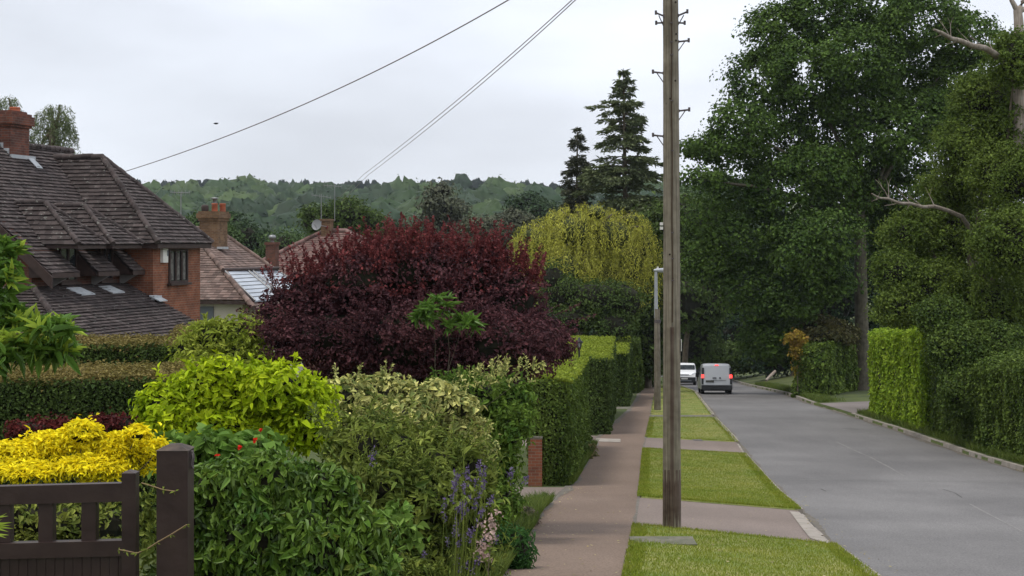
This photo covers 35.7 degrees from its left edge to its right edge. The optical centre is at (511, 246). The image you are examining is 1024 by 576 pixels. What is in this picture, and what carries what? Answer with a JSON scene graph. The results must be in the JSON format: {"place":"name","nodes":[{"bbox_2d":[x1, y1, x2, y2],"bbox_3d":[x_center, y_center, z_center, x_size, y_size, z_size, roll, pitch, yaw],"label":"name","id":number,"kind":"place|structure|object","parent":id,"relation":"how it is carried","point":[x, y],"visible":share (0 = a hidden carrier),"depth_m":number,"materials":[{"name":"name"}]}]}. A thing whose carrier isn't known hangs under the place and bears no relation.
{"place":"outdoors","nodes":[
{"label":"outdoors","id":0,"kind":"place"},
{"bbox_2d":[0,0,1023,202],"label":"sky","id":1,"kind":"structure","parent":0,"point":[144,82],"materials":[{"name":"white"}]},
{"bbox_2d":[509,487,564,498],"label":"driveway","id":2,"kind":"structure","parent":0,"point":[525,490],"depth_m":37.80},
{"bbox_2d":[506,387,653,575],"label":"footpath","id":3,"kind":"structure","parent":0,"point":[615,476],"depth_m":29.84,"materials":[{"name":"concrete"}]},
{"bbox_2d":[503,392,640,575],"bbox_3d":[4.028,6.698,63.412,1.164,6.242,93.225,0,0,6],"label":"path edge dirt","id":4,"kind":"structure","parent":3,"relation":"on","point":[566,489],"depth_m":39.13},
{"bbox_2d":[596,438,620,441],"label":"paving slab","id":5,"kind":"structure","parent":3,"relation":"on","point":[608,440],"depth_m":59.15,"materials":[{"name":"concrete"}]},
{"bbox_2d":[623,399,653,573],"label":"path edge dirt","id":6,"kind":"structure","parent":3,"relation":"on","point":[636,513],"depth_m":32.88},
{"bbox_2d":[514,390,1019,575],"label":"leaf litter","id":7,"kind":"object","parent":3,"relation":"on","point":[681,512],"visible":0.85,"depth_m":26.79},
{"bbox_2d":[139,203,1023,575],"bbox_3d":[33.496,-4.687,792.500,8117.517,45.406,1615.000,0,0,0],"label":"ground","id":8,"kind":"structure","parent":0,"point":[855,397],"depth_m":70.17,"materials":[{"name":"soil"}]},
{"bbox_2d":[0,514,12,537],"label":"spiky plant","id":9,"kind":"object","parent":8,"relation":"on","point":[1,524],"visible":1,"depth_m":9.55,"materials":[{"name":"green plant"}]},
{"bbox_2d":[0,94,32,142],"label":"weeping conifer","id":10,"kind":"object","parent":8,"relation":"on","point":[11,101],"visible":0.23,"depth_m":71.97,"materials":[{"name":"green plant"}]},
{"bbox_2d":[0,234,88,385],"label":"laurel shrub","id":11,"kind":"object","parent":8,"relation":"on","point":[23,328],"visible":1,"depth_m":8.56,"materials":[{"name":"green plant"}]},
{"bbox_2d":[29,104,80,153],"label":"weeping conifer","id":12,"kind":"object","parent":8,"relation":"on","point":[50,137],"visible":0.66,"depth_m":71.73,"materials":[{"name":"green plant"}]},
{"bbox_2d":[0,469,138,575],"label":"garden gate","id":13,"kind":"structure","parent":8,"relation":"on","point":[88,553],"depth_m":10.97,"materials":[{"name":"brown paint"}]},
{"bbox_2d":[3,407,137,482],"bbox_3d":[-4.980,2.871,18.797,2.016,1.948,0.643,0,0,-8],"label":"dark red barberry","id":14,"kind":"object","parent":8,"relation":"on","point":[112,422],"visible":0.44,"depth_m":18.65,"materials":[{"name":"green plant"}]},
{"bbox_2d":[14,502,144,574],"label":"euonymus bush","id":15,"kind":"object","parent":8,"relation":"on","point":[68,521],"visible":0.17,"depth_m":12.81,"materials":[{"name":"green plant"}]},
{"bbox_2d":[0,413,170,506],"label":"golden bush","id":16,"kind":"object","parent":8,"relation":"on","point":[40,453],"visible":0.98,"depth_m":13.25,"materials":[{"name":"yellow plant"}]},
{"bbox_2d":[8,332,180,365],"bbox_3d":[-8.597,3.392,29.098,6.059,3.633,2.436,0,0,0],"label":"garden hedge","id":17,"kind":"object","parent":8,"relation":"on","point":[130,349],"visible":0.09,"depth_m":28.07,"materials":[{"name":"green plant"}]},
{"bbox_2d":[0,357,200,553],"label":"garden hedge","id":18,"kind":"object","parent":8,"relation":"on","point":[96,387],"visible":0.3,"depth_m":20.99,"materials":[{"name":"green plant"}]},
{"bbox_2d":[0,107,213,337],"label":"brick house","id":19,"kind":"structure","parent":8,"relation":"on","point":[114,249],"depth_m":47.91,"materials":[{"name":"tile"}]},
{"bbox_2d":[57,249,81,284],"bbox_3d":[-12.613,0.530,45.319,0.140,1.120,1.160,0,0,13],"label":"window","id":20,"kind":"structure","parent":19,"relation":"in","point":[71,255],"depth_m":45.48,"materials":[{"name":"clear glass"}]},
{"bbox_2d":[99,249,116,282],"bbox_3d":[-12.103,0.530,47.562,0.140,1.120,0.960,0,0,13],"label":"window","id":21,"kind":"structure","parent":19,"relation":"in","point":[108,253],"depth_m":47.74,"materials":[{"name":"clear glass"}]},
{"bbox_2d":[167,249,191,285],"bbox_3d":[-10.514,0.650,50.307,0.140,1.140,1.540,0,0,13],"label":"window","id":22,"kind":"structure","parent":19,"relation":"in","point":[177,258],"depth_m":50.27,"materials":[{"name":"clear glass"}]},
{"bbox_2d":[139,481,155,575],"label":"creeper shoots","id":23,"kind":"object","parent":8,"relation":"on","point":[149,512],"visible":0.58,"depth_m":11.34,"materials":[{"name":"green plant"}]},
{"bbox_2d":[156,443,194,575],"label":"gate post","id":24,"kind":"object","parent":8,"relation":"on","point":[174,472],"visible":1,"depth_m":10.70,"materials":[{"name":"brown paint"}]},
{"bbox_2d":[118,524,189,555],"bbox_3d":[-2.408,1.968,10.644,0.525,0.235,0.074,0,0,16],"label":"creeper tendril","id":25,"kind":"object","parent":24,"relation":"attached to","point":[144,549],"visible":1,"depth_m":10.64,"materials":[{"name":"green plant"}]},
{"bbox_2d":[139,480,178,494],"bbox_3d":[-2.377,1.620,10.682,0.274,0.101,0.060,0,0,12],"label":"creeper tendril","id":26,"kind":"object","parent":24,"relation":"attached to","point":[163,489],"visible":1,"depth_m":10.68,"materials":[{"name":"green plant"}]},
{"bbox_2d":[185,209,247,244],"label":"green tree","id":27,"kind":"object","parent":8,"relation":"on","point":[233,232],"visible":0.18,"depth_m":120.41,"materials":[{"name":"green plant"}]},
{"bbox_2d":[144,423,289,479],"bbox_3d":[-2.835,2.540,15.211,1.516,1.763,1.150,0,0,0],"label":"broad leaved plant","id":28,"kind":"object","parent":8,"relation":"on","point":[206,445],"visible":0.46,"depth_m":14.94,"materials":[{"name":"green plant"}]},
{"bbox_2d":[169,323,267,354],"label":"garden hedge","id":29,"kind":"object","parent":8,"relation":"on","point":[175,330],"visible":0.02,"depth_m":38.03,"materials":[{"name":"green plant"}]},
{"bbox_2d":[163,304,282,367],"bbox_3d":[-4.900,2.926,27.585,2.484,3.871,1.510,0,0,0],"label":"yellow green bush","id":30,"kind":"object","parent":8,"relation":"on","point":[203,338],"visible":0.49,"depth_m":27.44,"materials":[{"name":"green plant"}]},
{"bbox_2d":[128,349,344,458],"bbox_3d":[-2.913,2.354,17.036,2.310,2.558,1.178,0,0,0],"label":"lime shrub","id":31,"kind":"object","parent":8,"relation":"on","point":[279,396],"visible":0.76,"depth_m":16.74,"materials":[{"name":"green plant"}]},
{"bbox_2d":[196,197,302,376],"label":"tiled house","id":32,"kind":"structure","parent":8,"relation":"on","point":[232,279],"depth_m":75.25,"materials":[{"name":"brown tile"}]},
{"bbox_2d":[200,307,213,321],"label":"window","id":33,"kind":"structure","parent":32,"relation":"in","point":[210,310],"depth_m":72.66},
{"bbox_2d":[227,209,276,251],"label":"green tree","id":34,"kind":"object","parent":8,"relation":"on","point":[251,233],"visible":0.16,"depth_m":148.37,"materials":[{"name":"green plant"}]},
{"bbox_2d":[155,446,403,575],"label":"creeper mound","id":35,"kind":"object","parent":8,"relation":"on","point":[272,511],"visible":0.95,"depth_m":11.74,"materials":[{"name":"green plant"}]},
{"bbox_2d":[253,226,308,257],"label":"green tree","id":36,"kind":"object","parent":8,"relation":"on","point":[287,238],"visible":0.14,"depth_m":128.19,"materials":[{"name":"green plant"}]},
{"bbox_2d":[262,219,368,377],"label":"red roofed house","id":37,"kind":"structure","parent":8,"relation":"on","point":[323,231],"depth_m":103.88,"materials":[{"name":"tile"}]},
{"bbox_2d":[264,235,279,266],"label":"chimney stack","id":38,"kind":"object","parent":37,"relation":"on","point":[272,251],"visible":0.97,"depth_m":95.71,"materials":[{"name":"brick"}]},
{"bbox_2d":[312,219,326,229],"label":"satellite dish","id":39,"kind":"object","parent":37,"relation":"attached to","point":[316,224],"visible":0.96,"depth_m":103.96,"materials":[{"name":"metal"}]},
{"bbox_2d":[288,195,394,239],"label":"green tree","id":40,"kind":"object","parent":8,"relation":"on","point":[352,212],"visible":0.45,"depth_m":138.23,"materials":[{"name":"green plant"}]},
{"bbox_2d":[362,498,431,570],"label":"round leaved plant","id":41,"kind":"object","parent":8,"relation":"on","point":[391,513],"visible":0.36,"depth_m":12.92,"materials":[{"name":"green plant"}]},
{"bbox_2d":[382,213,422,244],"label":"green tree","id":42,"kind":"object","parent":8,"relation":"on","point":[396,223],"visible":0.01,"depth_m":170.09,"materials":[{"name":"green plant"}]},
{"bbox_2d":[304,389,517,575],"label":"mixed shrub","id":43,"kind":"object","parent":8,"relation":"on","point":[411,467],"visible":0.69,"depth_m":15.53,"materials":[{"name":"green plant"}]},
{"bbox_2d":[326,369,501,464],"bbox_3d":[-1.184,2.717,19.438,2.407,2.422,1.440,0,0,-19],"label":"creamy euonymus","id":44,"kind":"object","parent":8,"relation":"on","point":[431,395],"visible":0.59,"depth_m":19.39,"materials":[{"name":"green plant"}]},
{"bbox_2d":[234,211,595,408],"bbox_3d":[-1.583,2.058,25.671,5.987,5.267,3.720,0,0,0],"label":"maroon shrub","id":45,"kind":"object","parent":8,"relation":"on","point":[385,284],"visible":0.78,"depth_m":25.21,"materials":[{"name":"purple plant"}]},
{"bbox_2d":[331,353,546,405],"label":"young twigs","id":46,"kind":"object","parent":8,"relation":"on","point":[498,370],"visible":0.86,"depth_m":22.49,"materials":[{"name":"green plant"}]},
{"bbox_2d":[409,177,472,243],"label":"pine tree","id":47,"kind":"object","parent":8,"relation":"on","point":[439,205],"visible":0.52,"depth_m":189.00,"materials":[{"name":"green plant"}]},
{"bbox_2d":[368,445,528,575],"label":"lavender","id":48,"kind":"object","parent":8,"relation":"on","point":[456,569],"visible":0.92,"depth_m":14.25,"materials":[{"name":"purple plant"}]},
{"bbox_2d":[407,291,489,373],"bbox_3d":[-0.963,2.529,23.668,1.260,3.768,0.731,0,0,0],"label":"laurel sprig","id":49,"kind":"object","parent":8,"relation":"on","point":[425,310],"visible":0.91,"depth_m":23.58,"materials":[{"name":"green plant"}]},
{"bbox_2d":[136,173,799,358],"bbox_3d":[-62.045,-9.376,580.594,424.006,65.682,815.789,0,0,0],"label":"wooded hillside","id":50,"kind":"structure","parent":8,"relation":"on","point":[272,204],"depth_m":639.35,"materials":[{"name":"green plant"}]},
{"bbox_2d":[426,363,541,527],"bbox_3d":[-0.317,3.061,23.444,1.879,2.685,1.715,0,0,45],"label":"green shrub","id":51,"kind":"object","parent":8,"relation":"on","point":[508,413],"visible":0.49,"depth_m":22.99,"materials":[{"name":"green plant"}]},
{"bbox_2d":[473,509,503,575],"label":"pink flower spray","id":52,"kind":"object","parent":8,"relation":"on","point":[487,535],"visible":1,"depth_m":13.92,"materials":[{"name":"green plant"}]},
{"bbox_2d":[457,205,538,261],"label":"green tree","id":53,"kind":"object","parent":8,"relation":"on","point":[516,218],"visible":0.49,"depth_m":159.89,"materials":[{"name":"green leaf"},{"name":"twig"},{"name":"bark"}]},
{"bbox_2d":[484,516,539,568],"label":"fern clump","id":54,"kind":"object","parent":8,"relation":"on","point":[522,559],"visible":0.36,"depth_m":18.59,"materials":[{"name":"green plant"}]},
{"bbox_2d":[515,506,541,525],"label":"edging plant","id":55,"kind":"object","parent":8,"relation":"on","point":[532,512],"visible":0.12,"depth_m":27.04,"materials":[{"name":"green plant"}]},
{"bbox_2d":[501,190,562,231],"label":"green tree","id":56,"kind":"object","parent":8,"relation":"on","point":[540,206],"visible":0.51,"depth_m":229.01,"materials":[{"name":"green plant"}]},
{"bbox_2d":[528,435,542,486],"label":"brick pillar","id":57,"kind":"structure","parent":8,"relation":"on","point":[535,465],"depth_m":39.20,"materials":[{"name":"brick"}]},
{"bbox_2d":[525,356,592,485],"bbox_3d":[1.474,5.181,47.784,1.594,4.150,17.234,0,0,4],"label":"path hedge","id":58,"kind":"object","parent":8,"relation":"on","point":[563,409],"visible":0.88,"depth_m":39.49,"materials":[{"name":"green plant"}]},
{"bbox_2d":[557,127,595,334],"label":"conifer tree","id":59,"kind":"object","parent":8,"relation":"on","point":[575,144],"visible":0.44,"depth_m":117.69,"materials":[{"name":"green plant"}]},
{"bbox_2d":[507,202,662,335],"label":"willow tree","id":60,"kind":"object","parent":8,"relation":"on","point":[588,234],"visible":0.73,"depth_m":97.13,"materials":[{"name":"green plant"}]},
{"bbox_2d":[564,334,617,434],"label":"path hedge","id":61,"kind":"object","parent":8,"relation":"on","point":[599,352],"visible":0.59,"depth_m":62.45,"materials":[{"name":"green plant"}]},
{"bbox_2d":[588,442,598,458],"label":"shrub","id":62,"kind":"object","parent":8,"relation":"on","point":[594,446],"visible":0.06,"depth_m":51.61,"materials":[{"name":"green plant"}]},
{"bbox_2d":[535,258,653,341],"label":"green tree","id":63,"kind":"object","parent":8,"relation":"on","point":[614,305],"visible":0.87,"depth_m":89.42,"materials":[{"name":"green plant"}]},
{"bbox_2d":[596,335,634,406],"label":"path hedge","id":64,"kind":"object","parent":8,"relation":"on","point":[624,352],"visible":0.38,"depth_m":81.69,"materials":[{"name":"green plant"}]},
{"bbox_2d":[570,68,681,332],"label":"conifer tree","id":65,"kind":"object","parent":8,"relation":"on","point":[609,177],"visible":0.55,"depth_m":114.46,"materials":[{"name":"green plant"}]},
{"bbox_2d":[623,335,644,392],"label":"path hedge","id":66,"kind":"object","parent":8,"relation":"on","point":[638,383],"visible":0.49,"depth_m":98.17,"materials":[{"name":"green plant"}]},
{"bbox_2d":[611,191,692,387],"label":"dark tree","id":67,"kind":"object","parent":8,"relation":"on","point":[654,216],"visible":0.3,"depth_m":109.53,"materials":[{"name":"green plant"}]},
{"bbox_2d":[651,385,710,414],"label":"grass verge","id":68,"kind":"object","parent":8,"relation":"on","point":[689,405],"depth_m":81.74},
{"bbox_2d":[654,309,660,409],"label":"wooden post","id":69,"kind":"object","parent":68,"relation":"on","point":[657,381],"visible":1,"depth_m":75.88,"materials":[{"name":"brown wood"}]},
{"bbox_2d":[653,267,662,317],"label":"street lamp","id":70,"kind":"object","parent":69,"relation":"on","point":[658,269],"visible":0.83,"depth_m":75.94,"materials":[{"name":"metal"}]},
{"bbox_2d":[621,386,880,575],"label":"verge grass","id":71,"kind":"structure","parent":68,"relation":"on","point":[635,550],"depth_m":25.22,"materials":[{"name":"plant"}]},
{"bbox_2d":[656,190,740,366],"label":"dark tree","id":72,"kind":"object","parent":8,"relation":"on","point":[700,315],"visible":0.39,"depth_m":134.89,"materials":[{"name":"green plant"}]},
{"bbox_2d":[680,186,725,202],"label":"green tree","id":73,"kind":"object","parent":8,"relation":"on","point":[685,190],"visible":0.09,"depth_m":200.79,"materials":[{"name":"green plant"}]},
{"bbox_2d":[662,330,761,380],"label":"leafy bush","id":74,"kind":"object","parent":8,"relation":"on","point":[731,356],"visible":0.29,"depth_m":142.24,"materials":[{"name":"green plant"}]},
{"bbox_2d":[641,449,794,509],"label":"grass verge","id":75,"kind":"object","parent":8,"relation":"on","point":[719,465],"depth_m":42.43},
{"bbox_2d":[423,381,1023,575],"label":"rough grass","id":76,"kind":"structure","parent":8,"relation":"on","point":[540,502],"depth_m":51.17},
{"bbox_2d":[629,526,859,575],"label":"grass verge","id":77,"kind":"object","parent":8,"relation":"on","point":[743,555],"depth_m":20.80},
{"bbox_2d":[629,536,696,545],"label":"concrete slab","id":78,"kind":"structure","parent":77,"relation":"on","point":[685,540],"depth_m":22.92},
{"bbox_2d":[652,0,689,527],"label":"telegraph pole","id":79,"kind":"object","parent":77,"relation":"on","point":[670,223],"visible":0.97,"depth_m":26.58,"materials":[{"name":"brown wood"}]},
{"bbox_2d":[127,0,508,170],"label":"overhead cable","id":80,"kind":"object","parent":79,"relation":"attached to","point":[340,87],"visible":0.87,"depth_m":38.71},
{"bbox_2d":[340,0,571,196],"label":"overhead cable","id":81,"kind":"object","parent":79,"relation":"attached to","point":[477,83],"visible":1,"depth_m":47.52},
{"bbox_2d":[348,0,575,194],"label":"overhead cable","id":82,"kind":"object","parent":79,"relation":"attached to","point":[478,86],"visible":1,"depth_m":48.09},
{"bbox_2d":[707,227,781,377],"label":"dark tree","id":83,"kind":"object","parent":8,"relation":"on","point":[728,329],"visible":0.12,"depth_m":147.10,"materials":[{"name":"green plant"}]},
{"bbox_2d":[779,327,810,390],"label":"golden shrub","id":84,"kind":"object","parent":8,"relation":"on","point":[797,338],"visible":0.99,"depth_m":92.70,"materials":[{"name":"orange plant"}]},
{"bbox_2d":[737,220,868,377],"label":"dark tree","id":85,"kind":"object","parent":8,"relation":"on","point":[769,370],"visible":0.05,"depth_m":127.69,"materials":[{"name":"green plant"}]},
{"bbox_2d":[790,338,861,397],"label":"corner hedge","id":86,"kind":"object","parent":8,"relation":"on","point":[827,368],"visible":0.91,"depth_m":92.90,"materials":[{"name":"green plant"}]},
{"bbox_2d":[797,313,862,351],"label":"leafy bush","id":87,"kind":"object","parent":8,"relation":"on","point":[836,329],"visible":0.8,"depth_m":95.22,"materials":[{"name":"green plant"}]},
{"bbox_2d":[679,0,1005,390],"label":"oak tree","id":88,"kind":"object","parent":8,"relation":"on","point":[829,177],"visible":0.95,"depth_m":96.28,"materials":[{"name":"green plant"}]},
{"bbox_2d":[865,307,916,327],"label":"leafy bush","id":89,"kind":"object","parent":8,"relation":"on","point":[873,317],"visible":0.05,"depth_m":83.52,"materials":[{"name":"green plant"}]},
{"bbox_2d":[866,325,936,427],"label":"corner hedge","id":90,"kind":"object","parent":8,"relation":"on","point":[899,380],"visible":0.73,"depth_m":68.50,"materials":[{"name":"green plant"}]},
{"bbox_2d":[840,190,965,343],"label":"dark tree","id":91,"kind":"object","parent":8,"relation":"on","point":[872,325],"visible":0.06,"depth_m":122.27,"materials":[{"name":"green plant"}]},
{"bbox_2d":[861,23,1023,330],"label":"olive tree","id":92,"kind":"object","parent":8,"relation":"on","point":[981,167],"visible":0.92,"depth_m":62.13,"materials":[{"name":"green plant"}]},
{"bbox_2d":[871,178,972,231],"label":"dead branch","id":93,"kind":"object","parent":92,"relation":"attached to","point":[956,214],"visible":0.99,"depth_m":60.83,"materials":[{"name":"wood"}]},
{"bbox_2d":[933,17,1012,81],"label":"dead branch","id":94,"kind":"object","parent":92,"relation":"attached to","point":[993,53],"visible":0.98,"depth_m":59.27,"materials":[{"name":"wood"}]},
{"bbox_2d":[1009,0,1023,151],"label":"dead tree","id":95,"kind":"object","parent":92,"relation":"attached to","point":[1018,94],"visible":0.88,"depth_m":61.83,"materials":[{"name":"grey wood"}]},
{"bbox_2d":[909,288,1023,424],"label":"overgrown hedge","id":96,"kind":"object","parent":8,"relation":"on","point":[957,341],"visible":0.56,"depth_m":58.31,"materials":[{"name":"green plant"}]},
{"bbox_2d":[929,345,1023,458],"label":"roadside hedge","id":97,"kind":"object","parent":8,"relation":"on","point":[998,420],"visible":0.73,"depth_m":54.74,"materials":[{"name":"green plant"}]},
{"bbox_2d":[651,415,713,417],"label":"driveway crossing","id":98,"kind":"object","parent":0,"point":[685,416],"visible":0.59,"depth_m":74.12,"materials":[{"name":"concrete"}]},
{"bbox_2d":[647,417,734,441],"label":"grass verge","id":99,"kind":"object","parent":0,"point":[700,429],"depth_m":64.45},
{"bbox_2d":[645,438,741,452],"bbox_3d":[6.560,7.212,57.776,3.426,0.299,5.499,0,0,6],"label":"driveway crossing","id":100,"kind":"object","parent":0,"point":[702,445],"visible":0.73,"depth_m":57.91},
{"bbox_2d":[636,498,816,541],"bbox_3d":[3.956,5.183,30.120,3.372,0.839,9.197,0,0,7],"label":"driveway crossing","id":101,"kind":"object","parent":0,"point":[740,519],"visible":0.75,"depth_m":30.16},
{"bbox_2d":[790,511,827,542],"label":"paving slab","id":102,"kind":"structure","parent":101,"relation":"on","point":[810,530],"depth_m":29.08,"materials":[{"name":"concrete"}]},
{"bbox_2d":[732,370,854,390],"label":"grass bank","id":103,"kind":"structure","parent":0,"point":[783,379],"depth_m":130.61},
{"bbox_2d":[661,375,1023,575],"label":"road","id":104,"kind":"structure","parent":0,"point":[916,519],"depth_m":42.56,"materials":[{"name":"asphalt"}]},
{"bbox_2d":[680,363,698,384],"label":"white van","id":105,"kind":"object","parent":104,"relation":"on","point":[688,371],"visible":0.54,"depth_m":125.30,"materials":[{"name":"paint"}]},
{"bbox_2d":[695,363,732,393],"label":"silver van","id":106,"kind":"object","parent":104,"relation":"on","point":[714,376],"visible":1,"depth_m":97.55,"materials":[{"name":"grey paint"}]},
{"bbox_2d":[689,388,881,575],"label":"kerb","id":107,"kind":"structure","parent":104,"relation":"on","point":[737,442],"depth_m":42.42,"materials":[{"name":"concrete"}]},
{"bbox_2d":[697,392,882,575],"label":"gutter dirt","id":108,"kind":"structure","parent":104,"relation":"on","point":[818,526],"depth_m":34.31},
{"bbox_2d":[732,379,1023,470],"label":"kerb","id":109,"kind":"structure","parent":104,"relation":"on","point":[973,453],"depth_m":62.06,"materials":[{"name":"concrete"}]},
{"bbox_2d":[741,384,1023,472],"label":"gutter dirt","id":110,"kind":"structure","parent":104,"relation":"on","point":[928,442],"depth_m":63.48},
{"bbox_2d":[970,504,1021,530],"bbox_3d":[10.111,5.665,33.438,0.066,0.706,7.566,0,0,9],"label":"road joint","id":111,"kind":"object","parent":104,"relation":"on","point":[994,516],"visible":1,"depth_m":33.31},
{"bbox_2d":[820,401,869,412],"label":"driveway","id":112,"kind":"structure","parent":0,"point":[851,407],"depth_m":81.42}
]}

